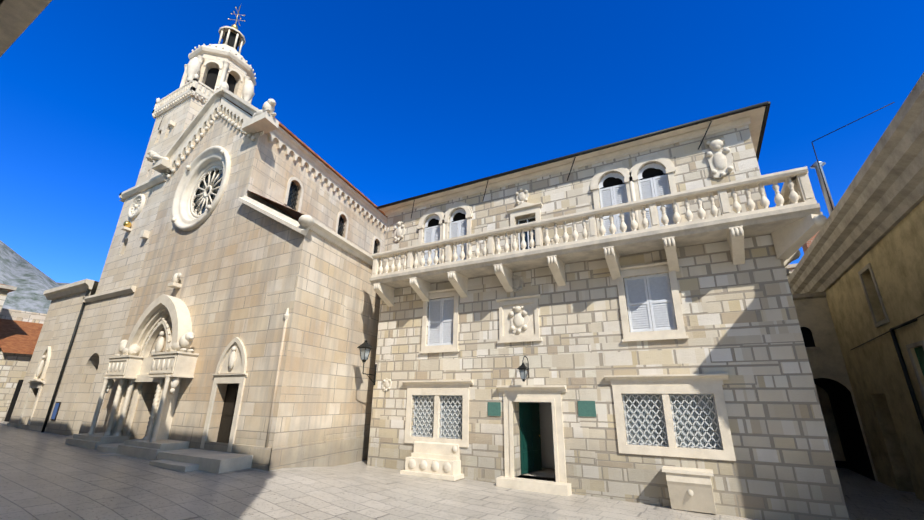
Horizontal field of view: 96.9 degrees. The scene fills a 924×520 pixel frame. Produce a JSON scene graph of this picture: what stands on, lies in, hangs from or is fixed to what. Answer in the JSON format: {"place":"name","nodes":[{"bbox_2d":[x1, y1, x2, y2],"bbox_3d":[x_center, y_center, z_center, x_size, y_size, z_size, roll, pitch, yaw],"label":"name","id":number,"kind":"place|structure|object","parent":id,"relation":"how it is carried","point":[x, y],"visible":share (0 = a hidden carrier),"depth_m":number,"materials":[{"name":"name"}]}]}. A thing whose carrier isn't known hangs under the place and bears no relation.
{"place":"outdoors","nodes":[
{"label":"outdoors","id":0,"kind":"place"},
{"bbox_2d":[0,240,69,313],"bbox_3d":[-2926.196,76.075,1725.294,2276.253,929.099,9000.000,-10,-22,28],"label":"mountain","id":1,"kind":"structure","parent":0,"point":[30,281],"depth_m":2188.98,"materials":[{"name":"grey stone"}]},
{"bbox_2d":[0,102,894,460],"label":"backdrop","id":2,"kind":"structure","parent":0,"point":[20,330],"depth_m":20.68,"materials":[{"name":"grey paint"}]},
{"bbox_2d":[0,421,923,519],"bbox_3d":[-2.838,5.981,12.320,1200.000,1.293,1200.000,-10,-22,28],"label":"ground","id":3,"kind":"structure","parent":0,"point":[47,476],"depth_m":8.10,"materials":[{"name":"stone"}]},
{"bbox_2d":[0,0,51,56],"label":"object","id":4,"kind":"structure","parent":3,"relation":"on","point":[18,18],"depth_m":7.29,"materials":[{"name":"stone"}]},
{"bbox_2d":[6,82,386,473],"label":"cathedral","id":5,"kind":"structure","parent":3,"relation":"on","point":[221,316],"depth_m":13.31,"materials":[{"name":"beige stone"}]},
{"bbox_2d":[135,3,255,185],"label":"bell tower","id":6,"kind":"structure","parent":5,"relation":"on","point":[209,69],"depth_m":19.68,"materials":[{"name":"beige stone"}]},
{"bbox_2d":[400,441,715,513],"bbox_3d":[1.686,4.976,9.671,7.420,0.937,0.520,-10,-22,28],"label":"stone furniture","id":7,"kind":"object","parent":3,"relation":"on","point":[690,489],"visible":1,"depth_m":8.34,"materials":[{"name":"beige stone"}]},
{"bbox_2d":[357,101,849,519],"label":"stone building","id":8,"kind":"structure","parent":3,"relation":"on","point":[618,320],"depth_m":9.98,"materials":[{"name":"stone"}]},
{"bbox_2d":[788,72,923,500],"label":"house","id":9,"kind":"structure","parent":3,"relation":"on","point":[856,281],"depth_m":10.38,"materials":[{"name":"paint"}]},
{"bbox_2d":[0,0,923,282],"label":"sky","id":10,"kind":"structure","parent":0,"point":[404,99],"materials":[{"name":"blue"}]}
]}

